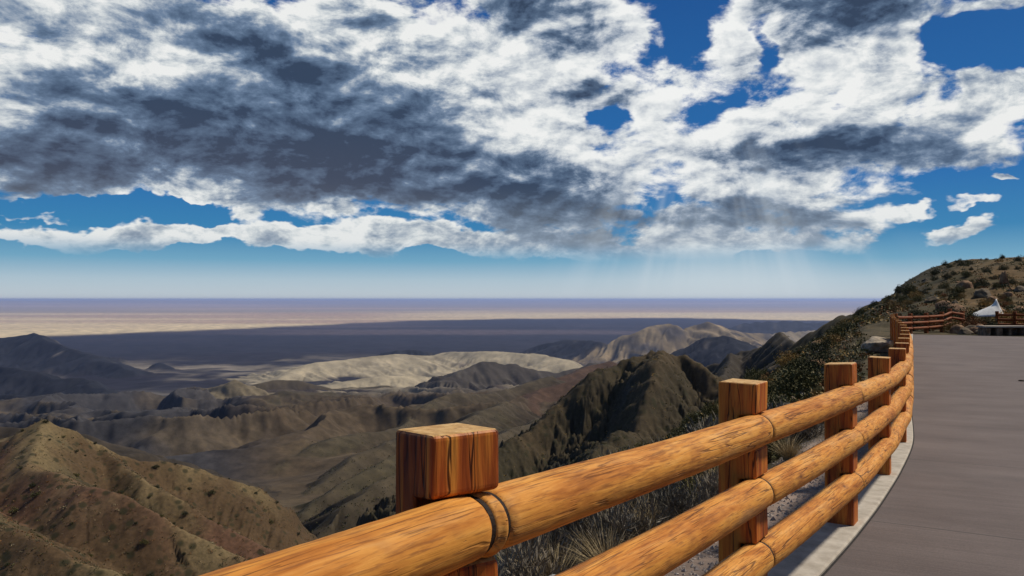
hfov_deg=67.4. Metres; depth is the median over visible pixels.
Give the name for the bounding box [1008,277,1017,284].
hillside bush
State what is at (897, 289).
hillside bush
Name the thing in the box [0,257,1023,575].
terrain
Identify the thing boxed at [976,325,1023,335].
stone bench
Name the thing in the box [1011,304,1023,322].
hillside bush
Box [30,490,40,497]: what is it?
desert shrub
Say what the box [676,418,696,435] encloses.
hillside bush
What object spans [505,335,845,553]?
slope scrub
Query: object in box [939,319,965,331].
hillside bush
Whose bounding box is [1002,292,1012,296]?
boulder
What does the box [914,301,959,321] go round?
hillside bush
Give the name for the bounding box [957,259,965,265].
hillside bush
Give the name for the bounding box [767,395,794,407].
hillside bush
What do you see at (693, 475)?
brush bush
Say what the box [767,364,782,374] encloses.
boulder
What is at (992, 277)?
hillside bush
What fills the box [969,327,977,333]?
boulder
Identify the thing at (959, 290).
hillside bush
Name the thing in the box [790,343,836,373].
hillside bush
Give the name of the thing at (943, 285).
hillside bush
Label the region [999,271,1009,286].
rock pillar
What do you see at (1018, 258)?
hillside bush
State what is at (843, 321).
hillside bush
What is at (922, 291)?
hillside bush
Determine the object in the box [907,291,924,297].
hillside bush
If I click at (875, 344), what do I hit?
boulder
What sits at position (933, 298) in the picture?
boulder
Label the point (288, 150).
sky
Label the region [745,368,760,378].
hillside bush
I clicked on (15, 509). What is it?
desert shrub
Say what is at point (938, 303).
boulder
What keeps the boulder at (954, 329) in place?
on the terrain at (258, 397)
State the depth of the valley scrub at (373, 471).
818.59 m
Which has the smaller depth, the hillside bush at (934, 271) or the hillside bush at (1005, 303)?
the hillside bush at (1005, 303)
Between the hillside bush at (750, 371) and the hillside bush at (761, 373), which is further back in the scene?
the hillside bush at (750, 371)
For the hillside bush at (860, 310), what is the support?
on the terrain at (258, 397)
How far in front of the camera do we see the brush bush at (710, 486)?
6.18 m
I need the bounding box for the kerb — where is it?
[768,334,912,575]
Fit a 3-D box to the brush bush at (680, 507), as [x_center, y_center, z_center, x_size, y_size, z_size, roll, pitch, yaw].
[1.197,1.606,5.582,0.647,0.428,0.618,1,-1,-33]
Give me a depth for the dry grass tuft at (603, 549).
4.64 m
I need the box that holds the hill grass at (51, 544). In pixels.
[0,419,318,575]
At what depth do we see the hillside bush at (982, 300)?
71.52 m
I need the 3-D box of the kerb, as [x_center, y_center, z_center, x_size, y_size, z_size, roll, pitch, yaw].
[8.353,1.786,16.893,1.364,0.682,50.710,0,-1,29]
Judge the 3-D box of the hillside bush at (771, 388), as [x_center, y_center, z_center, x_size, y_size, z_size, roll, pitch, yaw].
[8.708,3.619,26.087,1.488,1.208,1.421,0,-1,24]
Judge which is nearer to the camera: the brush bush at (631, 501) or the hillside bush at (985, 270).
the brush bush at (631, 501)
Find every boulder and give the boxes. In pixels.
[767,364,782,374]
[861,336,893,352]
[924,296,939,302]
[935,300,948,310]
[942,304,966,312]
[950,324,963,333]
[956,280,973,288]
[957,327,973,334]
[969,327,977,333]
[973,289,990,297]
[986,296,997,301]
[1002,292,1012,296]
[1014,285,1023,291]
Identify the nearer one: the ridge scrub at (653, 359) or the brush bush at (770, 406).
the brush bush at (770, 406)
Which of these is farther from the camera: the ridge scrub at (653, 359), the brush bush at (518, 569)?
the ridge scrub at (653, 359)
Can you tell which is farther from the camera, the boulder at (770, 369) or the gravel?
the boulder at (770, 369)
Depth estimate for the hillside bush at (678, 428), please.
43.88 m
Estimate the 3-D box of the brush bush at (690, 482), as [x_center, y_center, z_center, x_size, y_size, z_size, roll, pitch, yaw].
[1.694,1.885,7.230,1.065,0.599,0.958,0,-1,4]
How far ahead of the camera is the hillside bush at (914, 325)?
44.80 m
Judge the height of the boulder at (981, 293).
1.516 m
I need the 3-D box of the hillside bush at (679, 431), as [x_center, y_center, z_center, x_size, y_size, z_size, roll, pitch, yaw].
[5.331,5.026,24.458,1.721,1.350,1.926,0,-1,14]
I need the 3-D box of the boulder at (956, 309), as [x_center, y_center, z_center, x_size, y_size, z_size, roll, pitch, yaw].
[33.733,1.927,58.647,1.544,1.497,1.690,0,-1,-6]
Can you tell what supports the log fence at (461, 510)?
on the terrain
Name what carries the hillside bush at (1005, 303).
on the terrain at (258, 397)
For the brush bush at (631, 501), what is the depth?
6.34 m
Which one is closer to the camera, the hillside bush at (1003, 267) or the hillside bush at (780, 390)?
the hillside bush at (780, 390)
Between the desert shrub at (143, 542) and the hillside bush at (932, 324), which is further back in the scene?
the desert shrub at (143, 542)
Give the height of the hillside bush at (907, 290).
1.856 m
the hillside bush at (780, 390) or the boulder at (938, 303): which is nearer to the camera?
the hillside bush at (780, 390)
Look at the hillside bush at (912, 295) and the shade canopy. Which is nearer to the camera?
the shade canopy
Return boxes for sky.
[0,0,1023,300]
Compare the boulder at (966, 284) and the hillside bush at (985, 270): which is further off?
the hillside bush at (985, 270)
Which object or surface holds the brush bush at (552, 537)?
on the terrain at (258, 397)
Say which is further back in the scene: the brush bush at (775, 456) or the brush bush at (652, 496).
the brush bush at (775, 456)
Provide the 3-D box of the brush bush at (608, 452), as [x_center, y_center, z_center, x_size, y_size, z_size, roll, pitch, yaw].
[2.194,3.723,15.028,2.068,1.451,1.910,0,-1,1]
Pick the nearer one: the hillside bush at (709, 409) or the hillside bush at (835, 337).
the hillside bush at (709, 409)
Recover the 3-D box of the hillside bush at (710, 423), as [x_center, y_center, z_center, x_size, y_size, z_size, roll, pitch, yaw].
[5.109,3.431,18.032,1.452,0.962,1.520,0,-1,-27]
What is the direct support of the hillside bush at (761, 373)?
on the terrain at (258, 397)
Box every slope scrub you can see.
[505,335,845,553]
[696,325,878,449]
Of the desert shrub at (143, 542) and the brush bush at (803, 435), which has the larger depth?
the desert shrub at (143, 542)
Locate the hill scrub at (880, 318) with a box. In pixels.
[654,257,1023,442]
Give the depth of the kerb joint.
5.41 m
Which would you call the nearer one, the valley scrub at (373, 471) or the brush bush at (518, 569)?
the brush bush at (518, 569)
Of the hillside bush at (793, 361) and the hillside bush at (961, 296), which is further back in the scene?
the hillside bush at (961, 296)
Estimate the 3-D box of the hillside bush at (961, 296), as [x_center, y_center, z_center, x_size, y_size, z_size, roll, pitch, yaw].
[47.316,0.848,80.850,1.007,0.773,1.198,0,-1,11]
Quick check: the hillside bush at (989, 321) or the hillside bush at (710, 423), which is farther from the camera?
the hillside bush at (989, 321)
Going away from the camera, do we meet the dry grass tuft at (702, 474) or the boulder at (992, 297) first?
the dry grass tuft at (702, 474)
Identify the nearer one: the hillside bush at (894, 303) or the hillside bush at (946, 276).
the hillside bush at (894, 303)
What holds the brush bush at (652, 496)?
on the terrain at (258, 397)
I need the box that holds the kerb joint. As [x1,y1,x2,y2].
[821,415,913,575]
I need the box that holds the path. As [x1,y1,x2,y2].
[824,334,1023,575]
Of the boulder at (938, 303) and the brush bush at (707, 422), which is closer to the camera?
the brush bush at (707, 422)
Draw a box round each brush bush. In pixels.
[493,522,596,574]
[495,531,583,575]
[515,499,631,569]
[568,493,662,560]
[574,493,668,556]
[588,443,643,459]
[602,480,691,519]
[636,479,704,525]
[651,433,706,494]
[662,470,715,504]
[680,468,717,503]
[682,406,717,434]
[765,398,811,448]
[766,439,801,463]
[780,401,823,443]
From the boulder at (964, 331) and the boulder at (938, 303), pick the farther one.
the boulder at (938, 303)
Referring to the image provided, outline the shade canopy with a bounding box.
[973,299,1003,318]
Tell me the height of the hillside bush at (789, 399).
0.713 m
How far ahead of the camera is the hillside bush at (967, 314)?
46.78 m
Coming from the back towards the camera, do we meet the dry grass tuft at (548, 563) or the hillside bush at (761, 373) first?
the hillside bush at (761, 373)
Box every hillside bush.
[634,441,647,447]
[659,428,686,440]
[670,427,685,435]
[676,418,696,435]
[685,410,699,423]
[694,410,706,420]
[695,414,716,427]
[701,401,717,415]
[745,367,759,375]
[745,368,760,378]
[752,370,766,378]
[753,378,775,397]
[767,391,802,407]
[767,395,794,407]
[771,363,823,396]
[771,366,811,395]
[773,350,801,365]
[781,356,808,372]
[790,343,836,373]
[806,336,835,352]
[815,333,843,348]
[828,320,853,332]
[831,325,846,335]
[836,318,852,327]
[852,307,868,314]
[884,300,904,310]
[894,284,904,293]
[896,294,910,301]
[899,283,917,295]
[899,308,923,330]
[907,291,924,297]
[911,295,923,301]
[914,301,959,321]
[916,287,929,294]
[917,314,939,330]
[930,267,939,274]
[938,282,949,288]
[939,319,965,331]
[941,272,951,278]
[945,307,979,323]
[946,285,965,293]
[946,289,959,299]
[956,293,965,298]
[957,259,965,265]
[959,315,986,326]
[961,270,971,276]
[971,276,990,286]
[976,298,992,305]
[979,316,998,324]
[981,266,991,272]
[987,274,996,279]
[991,282,1001,287]
[992,310,1023,323]
[997,263,1009,269]
[1000,300,1011,306]
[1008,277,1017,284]
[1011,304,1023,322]
[1012,254,1023,261]
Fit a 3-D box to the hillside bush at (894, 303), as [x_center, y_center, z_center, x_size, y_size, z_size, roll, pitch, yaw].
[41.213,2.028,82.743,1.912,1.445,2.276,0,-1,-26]
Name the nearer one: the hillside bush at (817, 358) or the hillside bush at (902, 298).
the hillside bush at (817, 358)
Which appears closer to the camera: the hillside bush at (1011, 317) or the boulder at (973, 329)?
the boulder at (973, 329)
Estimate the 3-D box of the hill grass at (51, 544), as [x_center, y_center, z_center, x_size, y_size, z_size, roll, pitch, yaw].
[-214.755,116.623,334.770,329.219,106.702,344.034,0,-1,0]
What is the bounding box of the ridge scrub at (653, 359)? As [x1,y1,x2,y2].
[379,333,788,507]
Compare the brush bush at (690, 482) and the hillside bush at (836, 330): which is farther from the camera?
the hillside bush at (836, 330)
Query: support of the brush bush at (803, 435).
on the terrain at (258, 397)
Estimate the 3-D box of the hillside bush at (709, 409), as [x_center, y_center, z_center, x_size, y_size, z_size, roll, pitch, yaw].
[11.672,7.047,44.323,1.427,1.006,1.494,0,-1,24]
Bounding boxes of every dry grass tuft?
[499,533,595,575]
[549,521,640,564]
[613,493,702,531]
[679,466,717,494]
[767,433,823,460]
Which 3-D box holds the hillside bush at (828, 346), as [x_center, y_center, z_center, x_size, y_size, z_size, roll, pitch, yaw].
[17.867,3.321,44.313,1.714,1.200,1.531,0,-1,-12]
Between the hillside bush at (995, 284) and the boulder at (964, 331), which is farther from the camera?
the hillside bush at (995, 284)
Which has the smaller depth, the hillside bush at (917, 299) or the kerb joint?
the kerb joint
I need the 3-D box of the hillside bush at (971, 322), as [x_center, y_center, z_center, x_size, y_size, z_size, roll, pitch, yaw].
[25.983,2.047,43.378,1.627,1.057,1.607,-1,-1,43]
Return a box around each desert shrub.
[8,507,17,513]
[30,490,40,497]
[139,538,148,544]
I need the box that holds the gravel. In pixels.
[666,402,867,575]
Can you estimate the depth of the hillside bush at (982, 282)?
93.29 m
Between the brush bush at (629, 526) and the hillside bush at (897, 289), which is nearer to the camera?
the brush bush at (629, 526)
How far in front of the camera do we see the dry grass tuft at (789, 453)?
8.94 m
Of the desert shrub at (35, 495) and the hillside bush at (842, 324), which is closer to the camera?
the hillside bush at (842, 324)
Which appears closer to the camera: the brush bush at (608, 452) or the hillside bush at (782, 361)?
the brush bush at (608, 452)
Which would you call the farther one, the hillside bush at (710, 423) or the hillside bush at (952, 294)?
the hillside bush at (952, 294)
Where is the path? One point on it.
(952, 504)
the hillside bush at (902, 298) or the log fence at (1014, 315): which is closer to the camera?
the log fence at (1014, 315)
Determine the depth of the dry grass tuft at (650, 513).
5.62 m
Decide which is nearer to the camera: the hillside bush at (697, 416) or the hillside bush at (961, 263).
the hillside bush at (697, 416)
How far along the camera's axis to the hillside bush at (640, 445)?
98.80 m
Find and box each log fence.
[199,314,913,575]
[893,309,964,333]
[995,311,1023,325]
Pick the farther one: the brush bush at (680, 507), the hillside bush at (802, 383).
the hillside bush at (802, 383)
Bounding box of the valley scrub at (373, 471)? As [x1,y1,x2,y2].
[296,380,565,535]
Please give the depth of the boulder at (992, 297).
76.84 m
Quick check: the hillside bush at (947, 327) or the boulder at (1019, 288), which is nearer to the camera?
the hillside bush at (947, 327)
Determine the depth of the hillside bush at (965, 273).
109.39 m
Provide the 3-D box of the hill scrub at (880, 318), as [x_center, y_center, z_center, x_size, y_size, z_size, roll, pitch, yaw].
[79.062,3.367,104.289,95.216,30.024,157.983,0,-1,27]
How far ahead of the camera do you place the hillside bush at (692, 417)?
53.58 m
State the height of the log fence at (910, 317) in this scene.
1.432 m
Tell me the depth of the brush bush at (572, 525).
5.13 m

